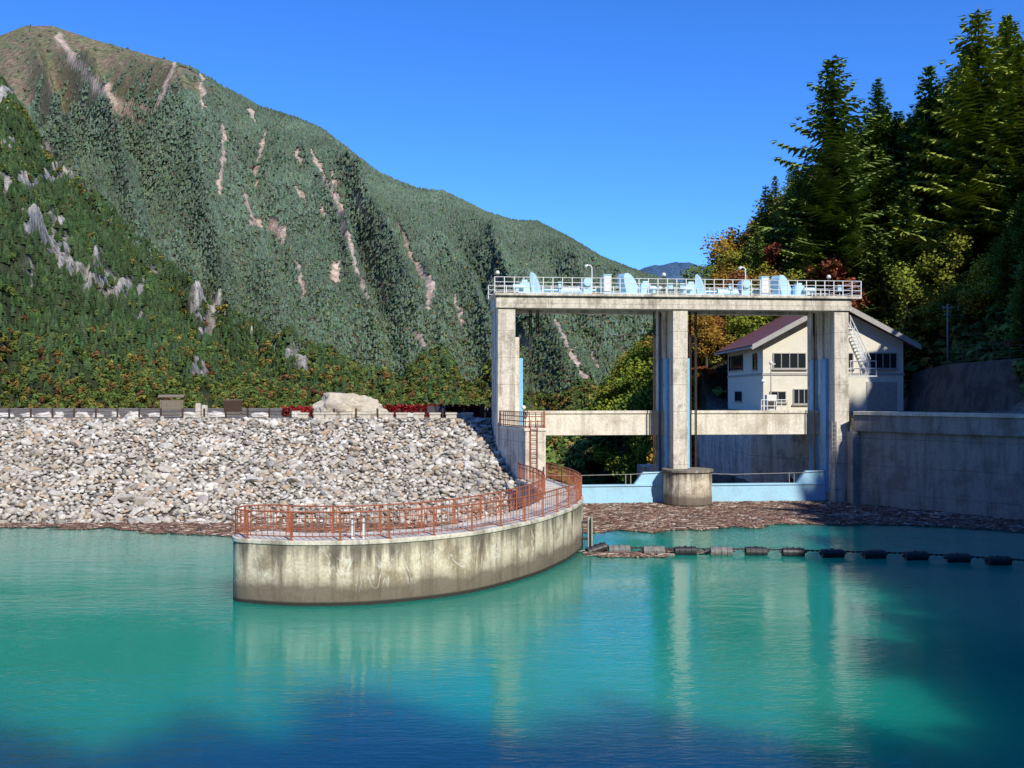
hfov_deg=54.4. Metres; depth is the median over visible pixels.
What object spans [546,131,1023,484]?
undergrowth
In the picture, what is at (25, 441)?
boulder
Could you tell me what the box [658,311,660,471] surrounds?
hoist cable
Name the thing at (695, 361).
hoist cable
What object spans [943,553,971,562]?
float drum
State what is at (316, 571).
guide wall
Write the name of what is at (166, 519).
boulder
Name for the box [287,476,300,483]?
boulder
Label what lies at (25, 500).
boulder
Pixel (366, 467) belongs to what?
boulder
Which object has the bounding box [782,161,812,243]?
conifer tree
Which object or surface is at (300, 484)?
boulder
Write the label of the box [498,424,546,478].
abutment
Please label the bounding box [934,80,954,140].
conifer tree
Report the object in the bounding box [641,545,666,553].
float drum
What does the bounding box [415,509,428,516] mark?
boulder
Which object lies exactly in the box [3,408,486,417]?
rope fence
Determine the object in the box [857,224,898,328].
conifer tree
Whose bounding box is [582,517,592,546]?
boom guide post
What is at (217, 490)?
boulder
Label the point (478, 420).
boulder
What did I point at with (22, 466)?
boulder
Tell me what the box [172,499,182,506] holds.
boulder
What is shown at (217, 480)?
boulder
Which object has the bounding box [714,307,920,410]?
control house
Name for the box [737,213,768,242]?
broadleaf tree
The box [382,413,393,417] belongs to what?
stone bench
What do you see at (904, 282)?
broadleaf tree
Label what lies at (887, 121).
conifer tree
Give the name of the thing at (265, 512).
boulder
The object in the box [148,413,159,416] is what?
edging stone
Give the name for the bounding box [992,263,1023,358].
conifer tree
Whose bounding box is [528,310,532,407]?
hoist cable
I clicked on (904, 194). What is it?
conifer tree
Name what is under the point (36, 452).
boulder
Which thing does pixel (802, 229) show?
conifer tree
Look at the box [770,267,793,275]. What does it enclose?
broadleaf tree
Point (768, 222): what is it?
conifer tree
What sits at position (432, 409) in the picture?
sign
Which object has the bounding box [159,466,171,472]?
boulder
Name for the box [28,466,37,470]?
boulder
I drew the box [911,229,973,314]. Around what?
broadleaf tree
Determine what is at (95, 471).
boulder
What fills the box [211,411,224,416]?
edging stone
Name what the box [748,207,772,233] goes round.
conifer tree
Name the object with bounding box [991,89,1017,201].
conifer tree
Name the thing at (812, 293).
platform railing
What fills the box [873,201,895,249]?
conifer tree
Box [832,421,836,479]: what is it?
ladder
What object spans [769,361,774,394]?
yard lamp
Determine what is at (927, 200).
conifer tree
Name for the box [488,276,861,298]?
platform railing
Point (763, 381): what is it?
yard lamp
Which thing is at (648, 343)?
broadleaf tree
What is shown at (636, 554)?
floating driftwood
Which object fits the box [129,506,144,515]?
boulder
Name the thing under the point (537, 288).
gate hoist
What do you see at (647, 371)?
broadleaf tree
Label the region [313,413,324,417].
stone bench
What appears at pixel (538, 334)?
hoist cable
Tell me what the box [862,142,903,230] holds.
conifer tree
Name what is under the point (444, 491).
boulder
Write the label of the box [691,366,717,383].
broadleaf tree
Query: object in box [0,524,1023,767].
water
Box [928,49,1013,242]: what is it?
conifer tree
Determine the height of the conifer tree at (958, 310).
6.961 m
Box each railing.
[234,462,582,540]
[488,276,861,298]
[488,285,829,297]
[499,410,545,427]
[761,399,787,409]
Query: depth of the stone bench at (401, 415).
72.03 m
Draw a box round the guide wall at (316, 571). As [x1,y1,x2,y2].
[232,479,583,605]
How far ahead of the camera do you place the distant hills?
4217.81 m
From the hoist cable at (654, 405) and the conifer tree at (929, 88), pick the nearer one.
the hoist cable at (654, 405)
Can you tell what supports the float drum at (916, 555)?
on the water
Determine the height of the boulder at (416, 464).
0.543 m
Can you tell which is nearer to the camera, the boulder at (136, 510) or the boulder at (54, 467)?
the boulder at (136, 510)
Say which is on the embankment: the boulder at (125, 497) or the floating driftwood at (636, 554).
the boulder at (125, 497)
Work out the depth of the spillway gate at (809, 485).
68.96 m
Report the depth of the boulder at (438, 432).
68.86 m
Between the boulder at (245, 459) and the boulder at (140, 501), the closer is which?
the boulder at (140, 501)
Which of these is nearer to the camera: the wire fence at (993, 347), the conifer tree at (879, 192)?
the wire fence at (993, 347)
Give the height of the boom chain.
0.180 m
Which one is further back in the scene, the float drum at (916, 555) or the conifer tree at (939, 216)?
the conifer tree at (939, 216)
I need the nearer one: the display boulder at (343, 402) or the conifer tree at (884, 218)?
the display boulder at (343, 402)
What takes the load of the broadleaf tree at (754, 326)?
on the ground
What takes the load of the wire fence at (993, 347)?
on the slope wall at (981, 386)
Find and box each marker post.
[351,513,354,538]
[362,513,365,538]
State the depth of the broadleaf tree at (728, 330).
102.66 m
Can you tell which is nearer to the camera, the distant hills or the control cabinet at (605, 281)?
the control cabinet at (605, 281)
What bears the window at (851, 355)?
in the control house
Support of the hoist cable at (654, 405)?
hanging from the gate tower
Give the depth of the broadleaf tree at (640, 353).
120.96 m
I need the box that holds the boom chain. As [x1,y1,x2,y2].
[596,544,1023,560]
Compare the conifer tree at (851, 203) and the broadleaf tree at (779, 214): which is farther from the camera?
the broadleaf tree at (779, 214)
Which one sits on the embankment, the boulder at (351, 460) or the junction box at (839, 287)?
the boulder at (351, 460)
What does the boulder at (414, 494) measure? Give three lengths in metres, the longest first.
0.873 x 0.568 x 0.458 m
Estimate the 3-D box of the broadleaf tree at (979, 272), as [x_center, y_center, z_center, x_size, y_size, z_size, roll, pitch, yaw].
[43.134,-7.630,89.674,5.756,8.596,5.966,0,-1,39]
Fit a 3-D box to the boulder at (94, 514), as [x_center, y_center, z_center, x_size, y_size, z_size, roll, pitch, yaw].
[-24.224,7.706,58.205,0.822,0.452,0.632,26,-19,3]
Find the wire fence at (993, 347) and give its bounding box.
[947,339,1023,363]
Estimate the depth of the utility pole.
89.99 m
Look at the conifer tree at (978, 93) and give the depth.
99.75 m
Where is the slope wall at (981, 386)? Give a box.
[905,358,1023,412]
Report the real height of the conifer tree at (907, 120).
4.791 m
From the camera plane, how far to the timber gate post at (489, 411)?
72.89 m
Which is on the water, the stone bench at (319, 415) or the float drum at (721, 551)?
the float drum at (721, 551)
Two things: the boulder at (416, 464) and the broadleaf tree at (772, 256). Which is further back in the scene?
the broadleaf tree at (772, 256)
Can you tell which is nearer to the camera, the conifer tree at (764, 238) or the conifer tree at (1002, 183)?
the conifer tree at (1002, 183)
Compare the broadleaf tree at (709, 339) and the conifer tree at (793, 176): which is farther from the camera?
the conifer tree at (793, 176)
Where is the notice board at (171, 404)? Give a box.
[158,395,185,414]
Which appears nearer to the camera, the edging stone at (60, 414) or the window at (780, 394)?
the edging stone at (60, 414)
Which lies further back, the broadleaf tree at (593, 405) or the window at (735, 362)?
the broadleaf tree at (593, 405)
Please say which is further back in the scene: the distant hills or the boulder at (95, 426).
the distant hills
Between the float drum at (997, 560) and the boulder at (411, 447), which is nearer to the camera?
the float drum at (997, 560)
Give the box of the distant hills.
[639,262,708,284]
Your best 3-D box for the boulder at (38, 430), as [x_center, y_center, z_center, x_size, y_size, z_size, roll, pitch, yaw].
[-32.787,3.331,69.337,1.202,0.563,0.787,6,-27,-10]
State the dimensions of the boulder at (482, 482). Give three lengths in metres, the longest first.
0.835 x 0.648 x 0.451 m
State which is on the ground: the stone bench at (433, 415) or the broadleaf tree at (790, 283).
the broadleaf tree at (790, 283)
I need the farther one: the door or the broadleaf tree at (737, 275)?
the broadleaf tree at (737, 275)
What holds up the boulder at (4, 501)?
on the embankment
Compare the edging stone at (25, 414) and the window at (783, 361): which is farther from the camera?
the window at (783, 361)
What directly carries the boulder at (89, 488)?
on the embankment
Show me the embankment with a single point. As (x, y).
(170, 512)
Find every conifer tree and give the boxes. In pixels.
[743,228,770,280]
[746,54,923,274]
[748,183,779,262]
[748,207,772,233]
[750,231,774,276]
[762,175,783,211]
[767,193,776,209]
[772,193,784,219]
[774,170,822,269]
[775,216,796,261]
[776,182,795,242]
[777,224,825,294]
[779,169,793,193]
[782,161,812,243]
[782,167,798,190]
[791,254,826,295]
[793,177,842,267]
[818,189,862,286]
[827,210,880,316]
[838,173,868,244]
[845,141,865,208]
[848,119,870,172]
[850,149,918,254]
[853,186,945,336]
[854,224,907,352]
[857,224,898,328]
[861,78,908,178]
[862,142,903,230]
[863,116,891,171]
[868,191,926,306]
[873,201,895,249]
[883,110,895,142]
[886,111,910,190]
[889,8,1023,266]
[889,116,955,288]
[891,65,963,229]
[894,291,931,365]
[897,110,904,125]
[902,117,912,149]
[904,101,936,179]
[909,101,923,151]
[913,168,940,277]
[915,178,966,300]
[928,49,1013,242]
[933,252,964,322]
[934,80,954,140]
[942,67,963,103]
[944,274,982,333]
[955,37,1023,233]
[959,202,989,271]
[961,227,994,281]
[964,20,1023,206]
[988,14,1023,83]
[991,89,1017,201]
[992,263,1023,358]
[1001,195,1023,273]
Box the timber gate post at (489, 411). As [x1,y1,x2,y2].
[481,404,491,417]
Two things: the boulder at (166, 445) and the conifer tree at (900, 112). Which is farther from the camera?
the conifer tree at (900, 112)
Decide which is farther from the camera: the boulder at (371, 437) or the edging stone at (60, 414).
the edging stone at (60, 414)
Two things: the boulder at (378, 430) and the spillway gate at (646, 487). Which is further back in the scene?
the boulder at (378, 430)
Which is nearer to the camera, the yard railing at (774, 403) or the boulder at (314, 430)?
the boulder at (314, 430)
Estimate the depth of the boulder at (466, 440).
67.55 m
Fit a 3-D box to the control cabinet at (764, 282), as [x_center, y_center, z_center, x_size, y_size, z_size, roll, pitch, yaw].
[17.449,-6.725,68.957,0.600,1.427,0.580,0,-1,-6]
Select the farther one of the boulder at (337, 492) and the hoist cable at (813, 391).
the hoist cable at (813, 391)
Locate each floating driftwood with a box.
[0,521,461,536]
[579,549,712,557]
[583,500,1023,533]
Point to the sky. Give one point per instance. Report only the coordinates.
(637, 131)
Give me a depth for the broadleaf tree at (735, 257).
107.58 m
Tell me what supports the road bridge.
on the gate tower
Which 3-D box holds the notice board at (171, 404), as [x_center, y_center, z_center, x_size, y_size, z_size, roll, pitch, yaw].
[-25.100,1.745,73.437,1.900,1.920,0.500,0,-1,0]
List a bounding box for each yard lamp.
[761,379,767,409]
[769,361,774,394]
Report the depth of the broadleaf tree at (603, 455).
115.76 m
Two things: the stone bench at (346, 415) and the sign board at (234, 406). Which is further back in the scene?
the sign board at (234, 406)
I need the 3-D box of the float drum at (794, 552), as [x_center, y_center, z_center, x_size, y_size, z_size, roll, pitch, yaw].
[12.986,7.802,45.999,1.240,0.530,0.530,0,6,3]
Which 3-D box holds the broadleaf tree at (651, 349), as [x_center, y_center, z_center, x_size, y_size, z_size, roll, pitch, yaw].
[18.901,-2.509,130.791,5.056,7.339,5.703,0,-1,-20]
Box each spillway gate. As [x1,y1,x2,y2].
[552,472,662,502]
[712,470,825,501]
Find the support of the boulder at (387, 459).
on the embankment
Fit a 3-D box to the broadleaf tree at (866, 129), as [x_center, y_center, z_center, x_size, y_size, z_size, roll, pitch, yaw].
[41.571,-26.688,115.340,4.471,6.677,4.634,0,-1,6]
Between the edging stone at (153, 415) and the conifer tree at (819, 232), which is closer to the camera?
the edging stone at (153, 415)
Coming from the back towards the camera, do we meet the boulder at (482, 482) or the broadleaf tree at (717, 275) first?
the broadleaf tree at (717, 275)
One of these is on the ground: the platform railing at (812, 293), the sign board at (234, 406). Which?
the sign board at (234, 406)
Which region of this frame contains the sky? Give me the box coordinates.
[0,0,1023,269]
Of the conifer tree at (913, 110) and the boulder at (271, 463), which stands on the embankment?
the boulder at (271, 463)
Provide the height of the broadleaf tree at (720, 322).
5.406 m
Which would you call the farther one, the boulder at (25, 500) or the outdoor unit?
the outdoor unit
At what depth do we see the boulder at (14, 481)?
62.02 m
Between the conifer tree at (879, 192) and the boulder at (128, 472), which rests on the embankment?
the boulder at (128, 472)
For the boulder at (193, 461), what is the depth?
64.67 m
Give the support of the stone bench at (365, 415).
on the embankment
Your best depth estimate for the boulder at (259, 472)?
63.20 m
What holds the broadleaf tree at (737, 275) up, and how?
on the ground
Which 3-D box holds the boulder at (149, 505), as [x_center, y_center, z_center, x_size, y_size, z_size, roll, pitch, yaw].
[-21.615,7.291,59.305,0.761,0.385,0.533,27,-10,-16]
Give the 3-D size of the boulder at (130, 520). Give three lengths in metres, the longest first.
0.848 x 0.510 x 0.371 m
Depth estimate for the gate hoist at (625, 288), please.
68.25 m
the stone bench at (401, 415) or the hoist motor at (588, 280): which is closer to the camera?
the hoist motor at (588, 280)
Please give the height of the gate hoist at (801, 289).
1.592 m
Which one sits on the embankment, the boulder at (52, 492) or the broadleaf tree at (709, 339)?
the boulder at (52, 492)
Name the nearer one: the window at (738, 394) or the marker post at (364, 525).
the marker post at (364, 525)
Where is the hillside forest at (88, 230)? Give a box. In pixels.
[0,75,600,441]
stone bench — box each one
[297,413,308,417]
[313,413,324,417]
[325,413,336,417]
[340,413,351,417]
[359,413,371,417]
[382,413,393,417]
[396,413,407,417]
[413,413,424,417]
[429,413,440,417]
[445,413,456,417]
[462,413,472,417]
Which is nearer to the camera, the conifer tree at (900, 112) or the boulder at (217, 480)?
the boulder at (217, 480)
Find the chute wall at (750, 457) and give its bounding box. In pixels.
[693,434,807,482]
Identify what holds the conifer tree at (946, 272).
on the ground
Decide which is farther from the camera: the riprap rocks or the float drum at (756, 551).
the riprap rocks
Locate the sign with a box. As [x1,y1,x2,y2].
[427,406,445,412]
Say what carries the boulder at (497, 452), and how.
on the embankment
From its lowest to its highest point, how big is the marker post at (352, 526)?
0.900 m
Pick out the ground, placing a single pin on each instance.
(706, 400)
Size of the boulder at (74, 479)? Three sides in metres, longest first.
1.207 x 0.680 x 0.471 m
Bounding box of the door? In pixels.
[866,382,896,410]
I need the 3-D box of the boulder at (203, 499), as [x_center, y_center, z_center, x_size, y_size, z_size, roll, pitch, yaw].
[-18.608,7.033,59.872,0.619,0.564,1.145,-27,26,-15]
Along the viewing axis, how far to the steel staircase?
68.97 m
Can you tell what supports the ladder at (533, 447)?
attached to the abutment
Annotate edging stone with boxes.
[0,413,13,416]
[20,412,33,416]
[34,412,50,416]
[53,411,63,416]
[75,412,89,416]
[110,411,119,416]
[124,411,141,416]
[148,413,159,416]
[179,412,194,416]
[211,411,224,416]
[251,412,267,416]
[289,411,300,416]
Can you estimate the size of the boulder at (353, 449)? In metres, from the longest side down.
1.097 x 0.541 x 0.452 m
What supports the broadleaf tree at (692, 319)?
on the ground
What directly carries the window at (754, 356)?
in the control house
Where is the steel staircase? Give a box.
[849,316,876,376]
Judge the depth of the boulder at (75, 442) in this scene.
67.17 m
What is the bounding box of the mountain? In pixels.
[0,26,651,349]
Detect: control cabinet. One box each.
[602,274,611,293]
[758,276,769,293]
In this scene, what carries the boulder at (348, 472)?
on the embankment
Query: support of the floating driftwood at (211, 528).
on the water
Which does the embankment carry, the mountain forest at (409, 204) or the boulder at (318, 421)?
the boulder at (318, 421)
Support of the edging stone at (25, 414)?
on the ground
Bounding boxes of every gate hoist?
[513,272,540,292]
[611,273,660,293]
[680,274,722,294]
[770,275,814,295]
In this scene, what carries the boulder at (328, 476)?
on the embankment
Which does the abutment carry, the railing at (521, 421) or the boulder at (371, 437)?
the railing at (521, 421)
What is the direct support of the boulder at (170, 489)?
on the embankment
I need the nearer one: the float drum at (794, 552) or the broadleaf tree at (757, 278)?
the float drum at (794, 552)
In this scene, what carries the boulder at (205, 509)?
on the embankment
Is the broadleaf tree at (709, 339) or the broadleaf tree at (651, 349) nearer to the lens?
the broadleaf tree at (709, 339)
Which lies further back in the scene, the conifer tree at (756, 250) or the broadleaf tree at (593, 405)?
the broadleaf tree at (593, 405)
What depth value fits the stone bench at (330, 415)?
72.03 m
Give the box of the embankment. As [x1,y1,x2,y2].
[0,419,515,521]
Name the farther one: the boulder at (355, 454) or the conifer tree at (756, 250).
the conifer tree at (756, 250)
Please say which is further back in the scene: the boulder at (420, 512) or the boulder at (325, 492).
the boulder at (325, 492)
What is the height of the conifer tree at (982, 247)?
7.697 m
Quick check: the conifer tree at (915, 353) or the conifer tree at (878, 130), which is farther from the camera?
the conifer tree at (878, 130)
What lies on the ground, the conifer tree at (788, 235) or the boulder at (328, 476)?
the conifer tree at (788, 235)
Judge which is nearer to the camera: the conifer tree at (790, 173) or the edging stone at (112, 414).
the edging stone at (112, 414)
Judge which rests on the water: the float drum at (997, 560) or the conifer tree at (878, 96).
the float drum at (997, 560)
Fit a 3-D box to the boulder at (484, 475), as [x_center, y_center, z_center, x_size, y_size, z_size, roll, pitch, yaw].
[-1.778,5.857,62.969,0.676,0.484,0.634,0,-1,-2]
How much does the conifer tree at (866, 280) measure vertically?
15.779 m
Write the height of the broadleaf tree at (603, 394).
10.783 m
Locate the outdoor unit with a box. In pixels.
[765,395,776,409]
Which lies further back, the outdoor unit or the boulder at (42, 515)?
the outdoor unit
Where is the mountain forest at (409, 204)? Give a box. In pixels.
[9,24,696,410]
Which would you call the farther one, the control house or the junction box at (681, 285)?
the control house
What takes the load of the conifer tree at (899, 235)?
on the ground
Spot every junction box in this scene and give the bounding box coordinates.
[679,283,684,289]
[837,285,841,295]
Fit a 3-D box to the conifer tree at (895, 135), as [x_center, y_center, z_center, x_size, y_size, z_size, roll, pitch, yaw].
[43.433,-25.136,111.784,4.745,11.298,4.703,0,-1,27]
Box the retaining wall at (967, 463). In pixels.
[846,411,1023,519]
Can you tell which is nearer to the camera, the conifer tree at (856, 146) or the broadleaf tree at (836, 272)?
the broadleaf tree at (836, 272)
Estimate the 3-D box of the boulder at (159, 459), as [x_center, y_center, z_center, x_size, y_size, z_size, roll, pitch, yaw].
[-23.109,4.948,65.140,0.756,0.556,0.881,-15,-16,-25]
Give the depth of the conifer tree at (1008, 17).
110.16 m
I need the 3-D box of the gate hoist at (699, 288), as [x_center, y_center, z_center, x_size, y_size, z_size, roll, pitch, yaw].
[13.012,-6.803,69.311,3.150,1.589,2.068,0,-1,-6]
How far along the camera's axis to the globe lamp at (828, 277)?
68.53 m
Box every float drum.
[584,542,607,551]
[606,544,632,551]
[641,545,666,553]
[672,546,698,554]
[708,546,734,555]
[742,546,769,555]
[779,547,806,556]
[819,548,845,557]
[860,549,887,558]
[902,550,929,559]
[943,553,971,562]
[984,555,1012,565]
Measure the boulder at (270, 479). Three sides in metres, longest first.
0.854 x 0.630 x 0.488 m
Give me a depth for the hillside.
697.57 m
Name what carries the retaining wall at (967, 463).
on the ground
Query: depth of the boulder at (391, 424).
70.08 m
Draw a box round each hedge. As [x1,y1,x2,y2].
[281,405,311,416]
[384,403,480,416]
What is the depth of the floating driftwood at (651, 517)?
60.12 m
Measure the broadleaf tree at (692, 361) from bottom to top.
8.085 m
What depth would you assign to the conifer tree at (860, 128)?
113.03 m
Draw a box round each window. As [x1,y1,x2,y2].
[728,354,742,371]
[734,391,741,401]
[751,353,757,370]
[769,391,786,403]
[772,353,806,369]
[792,389,806,404]
[849,353,854,369]
[869,353,898,369]
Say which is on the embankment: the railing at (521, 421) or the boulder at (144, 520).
the boulder at (144, 520)
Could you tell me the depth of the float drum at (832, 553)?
45.40 m
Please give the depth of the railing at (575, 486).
37.83 m
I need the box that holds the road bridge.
[524,410,818,434]
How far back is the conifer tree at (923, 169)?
104.92 m
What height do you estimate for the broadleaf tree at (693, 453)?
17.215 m
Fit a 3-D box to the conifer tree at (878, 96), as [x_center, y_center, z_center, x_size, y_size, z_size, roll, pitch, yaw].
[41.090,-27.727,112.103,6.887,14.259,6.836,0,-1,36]
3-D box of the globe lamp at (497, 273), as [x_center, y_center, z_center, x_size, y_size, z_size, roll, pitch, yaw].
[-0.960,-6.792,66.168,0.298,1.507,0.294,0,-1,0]
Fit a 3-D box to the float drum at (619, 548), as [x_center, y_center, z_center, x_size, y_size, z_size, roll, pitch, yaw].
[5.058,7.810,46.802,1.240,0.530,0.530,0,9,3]
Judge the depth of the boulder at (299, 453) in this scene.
65.70 m
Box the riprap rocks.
[0,416,520,523]
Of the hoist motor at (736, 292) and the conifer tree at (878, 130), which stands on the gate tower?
the hoist motor at (736, 292)
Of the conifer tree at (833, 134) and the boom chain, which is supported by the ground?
the conifer tree at (833, 134)
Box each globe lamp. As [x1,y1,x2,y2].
[495,271,499,292]
[827,275,830,295]
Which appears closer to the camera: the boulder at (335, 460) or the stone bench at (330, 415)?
the boulder at (335, 460)
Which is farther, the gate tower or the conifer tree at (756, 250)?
the conifer tree at (756, 250)
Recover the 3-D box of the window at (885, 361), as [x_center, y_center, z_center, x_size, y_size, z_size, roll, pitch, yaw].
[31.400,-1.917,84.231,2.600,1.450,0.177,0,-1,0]
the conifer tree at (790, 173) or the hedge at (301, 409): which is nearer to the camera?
the hedge at (301, 409)
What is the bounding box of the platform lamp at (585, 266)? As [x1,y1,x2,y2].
[584,264,592,293]
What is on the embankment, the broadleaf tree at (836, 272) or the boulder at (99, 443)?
the boulder at (99, 443)
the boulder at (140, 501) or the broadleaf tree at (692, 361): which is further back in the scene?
the broadleaf tree at (692, 361)
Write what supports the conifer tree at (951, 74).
on the ground
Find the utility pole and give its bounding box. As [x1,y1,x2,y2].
[942,304,952,358]
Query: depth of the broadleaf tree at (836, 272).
101.31 m
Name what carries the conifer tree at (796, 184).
on the ground
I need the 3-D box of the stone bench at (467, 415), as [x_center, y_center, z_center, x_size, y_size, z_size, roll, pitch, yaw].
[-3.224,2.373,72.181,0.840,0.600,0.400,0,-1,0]
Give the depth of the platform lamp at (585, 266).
69.75 m
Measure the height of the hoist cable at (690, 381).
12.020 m
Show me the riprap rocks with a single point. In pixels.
(293, 465)
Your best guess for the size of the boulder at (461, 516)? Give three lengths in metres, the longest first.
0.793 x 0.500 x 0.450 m
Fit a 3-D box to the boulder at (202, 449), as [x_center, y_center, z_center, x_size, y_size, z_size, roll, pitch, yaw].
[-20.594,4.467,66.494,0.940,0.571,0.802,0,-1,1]
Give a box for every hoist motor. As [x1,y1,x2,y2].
[544,278,601,293]
[706,280,758,294]
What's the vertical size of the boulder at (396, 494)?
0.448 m
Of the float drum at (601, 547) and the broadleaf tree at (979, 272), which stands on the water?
the float drum at (601, 547)
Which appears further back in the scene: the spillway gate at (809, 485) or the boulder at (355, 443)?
the spillway gate at (809, 485)
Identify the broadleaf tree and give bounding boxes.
[582,377,611,410]
[585,392,650,482]
[595,355,642,406]
[603,342,655,400]
[610,378,654,483]
[620,357,655,406]
[621,339,655,364]
[639,337,655,360]
[646,383,699,463]
[651,436,699,466]
[675,259,733,294]
[688,315,736,366]
[688,322,709,396]
[691,315,727,367]
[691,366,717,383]
[700,225,754,278]
[707,316,735,349]
[708,261,736,320]
[715,244,773,276]
[717,269,758,317]
[723,280,771,339]
[723,315,741,335]
[725,290,774,340]
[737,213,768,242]
[741,199,787,245]
[750,270,805,293]
[758,241,791,278]
[764,268,809,321]
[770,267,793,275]
[800,254,870,308]
[852,127,891,148]
[872,259,936,379]
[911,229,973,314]
[914,281,963,330]
[954,252,1016,318]
[1007,191,1023,232]
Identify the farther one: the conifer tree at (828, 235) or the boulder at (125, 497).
the conifer tree at (828, 235)
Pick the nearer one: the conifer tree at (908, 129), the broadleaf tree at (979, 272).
the broadleaf tree at (979, 272)
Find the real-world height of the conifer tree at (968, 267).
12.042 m
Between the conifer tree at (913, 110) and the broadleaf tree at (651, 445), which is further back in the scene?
the conifer tree at (913, 110)
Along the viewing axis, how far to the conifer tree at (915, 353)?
98.76 m
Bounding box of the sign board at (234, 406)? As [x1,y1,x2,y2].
[223,400,242,417]
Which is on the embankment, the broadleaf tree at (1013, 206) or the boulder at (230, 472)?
the boulder at (230, 472)
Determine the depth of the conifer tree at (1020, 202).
91.46 m
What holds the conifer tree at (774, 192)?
on the ground
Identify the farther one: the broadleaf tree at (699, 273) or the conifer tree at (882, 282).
the broadleaf tree at (699, 273)
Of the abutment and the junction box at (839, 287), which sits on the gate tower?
the junction box at (839, 287)
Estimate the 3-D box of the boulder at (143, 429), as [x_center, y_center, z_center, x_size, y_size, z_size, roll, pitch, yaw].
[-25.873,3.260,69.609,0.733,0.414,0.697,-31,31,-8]
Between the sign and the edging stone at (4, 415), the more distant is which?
the edging stone at (4, 415)
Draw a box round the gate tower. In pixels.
[488,293,861,506]
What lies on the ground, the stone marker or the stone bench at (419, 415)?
the stone marker
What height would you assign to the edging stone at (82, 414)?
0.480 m
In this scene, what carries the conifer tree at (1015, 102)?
on the ground
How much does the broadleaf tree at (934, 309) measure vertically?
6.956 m
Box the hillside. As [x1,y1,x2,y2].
[0,85,648,407]
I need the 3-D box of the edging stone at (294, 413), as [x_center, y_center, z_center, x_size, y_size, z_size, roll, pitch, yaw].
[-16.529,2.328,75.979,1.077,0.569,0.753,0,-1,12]
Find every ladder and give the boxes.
[530,420,537,478]
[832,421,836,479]
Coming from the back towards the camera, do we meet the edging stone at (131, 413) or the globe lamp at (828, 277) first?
the edging stone at (131, 413)
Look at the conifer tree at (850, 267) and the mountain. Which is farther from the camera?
the mountain
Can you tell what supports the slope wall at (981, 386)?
on the ground
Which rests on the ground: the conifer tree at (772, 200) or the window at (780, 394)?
the conifer tree at (772, 200)
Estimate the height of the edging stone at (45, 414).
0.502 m
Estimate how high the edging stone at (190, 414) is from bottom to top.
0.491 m
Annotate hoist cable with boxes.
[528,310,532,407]
[536,310,539,336]
[653,311,655,471]
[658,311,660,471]
[689,312,691,466]
[694,312,696,466]
[813,313,814,469]
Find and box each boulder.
[0,475,7,480]
[1,499,9,504]
[9,480,19,484]
[18,463,25,469]
[19,497,32,504]
[20,439,32,445]
[28,449,44,457]
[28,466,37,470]
[31,487,41,492]
[32,427,47,433]
[37,511,47,520]
[39,503,47,509]
[47,464,60,471]
[48,489,60,496]
[69,475,79,486]
[70,438,82,447]
[85,468,103,475]
[86,484,96,492]
[89,422,101,429]
[91,511,101,518]
[94,441,103,446]
[117,494,136,501]
[122,469,135,476]
[126,518,135,522]
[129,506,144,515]
[134,497,151,505]
[136,462,147,468]
[139,426,146,433]
[139,517,154,523]
[143,502,154,509]
[153,455,163,462]
[157,442,173,449]
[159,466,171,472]
[159,497,167,502]
[161,515,172,522]
[165,485,176,493]
[166,475,177,484]
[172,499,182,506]
[189,459,197,464]
[196,447,207,453]
[197,495,208,504]
[200,507,209,514]
[214,488,224,494]
[215,478,225,483]
[226,469,233,475]
[241,457,248,462]
[246,476,258,483]
[258,470,268,474]
[259,508,274,515]
[265,476,274,482]
[266,460,276,467]
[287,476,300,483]
[293,450,302,456]
[297,482,305,487]
[311,392,388,416]
[311,419,327,424]
[312,428,317,433]
[321,489,330,495]
[325,473,336,479]
[330,457,339,464]
[333,490,343,495]
[342,470,353,475]
[345,451,359,458]
[347,456,355,465]
[348,440,358,446]
[348,446,357,451]
[360,464,369,471]
[366,434,376,440]
[375,427,384,434]
[384,456,395,462]
[386,421,395,426]
[387,492,400,497]
[407,452,414,457]
[408,445,416,451]
[408,491,418,497]
[409,461,419,468]
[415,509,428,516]
[431,430,442,436]
[440,488,448,495]
[455,452,462,457]
[458,514,466,521]
[461,438,471,443]
[470,455,477,460]
[474,418,483,423]
[476,479,488,486]
[479,473,488,479]
[493,450,500,455]
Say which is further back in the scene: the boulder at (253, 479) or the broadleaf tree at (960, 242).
the broadleaf tree at (960, 242)
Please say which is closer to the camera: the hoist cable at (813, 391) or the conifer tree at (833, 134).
the hoist cable at (813, 391)
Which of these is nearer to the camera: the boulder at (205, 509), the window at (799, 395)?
the boulder at (205, 509)
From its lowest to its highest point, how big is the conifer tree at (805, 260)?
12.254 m
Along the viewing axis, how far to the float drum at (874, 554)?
45.15 m
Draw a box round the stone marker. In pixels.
[193,403,210,417]
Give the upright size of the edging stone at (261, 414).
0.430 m
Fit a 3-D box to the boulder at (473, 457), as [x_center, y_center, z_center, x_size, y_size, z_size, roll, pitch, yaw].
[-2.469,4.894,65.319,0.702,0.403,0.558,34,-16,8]
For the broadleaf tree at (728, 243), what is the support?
on the ground
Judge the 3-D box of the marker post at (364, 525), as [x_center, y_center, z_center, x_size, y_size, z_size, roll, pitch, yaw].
[-5.300,5.093,35.703,0.140,0.900,0.140,0,-1,0]
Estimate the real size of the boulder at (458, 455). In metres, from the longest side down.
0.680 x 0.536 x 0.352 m
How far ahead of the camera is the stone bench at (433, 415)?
72.03 m
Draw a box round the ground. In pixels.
[0,150,1023,483]
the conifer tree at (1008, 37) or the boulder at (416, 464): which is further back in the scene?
the conifer tree at (1008, 37)
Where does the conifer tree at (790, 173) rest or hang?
on the ground
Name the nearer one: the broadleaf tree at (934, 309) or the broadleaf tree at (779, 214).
the broadleaf tree at (934, 309)

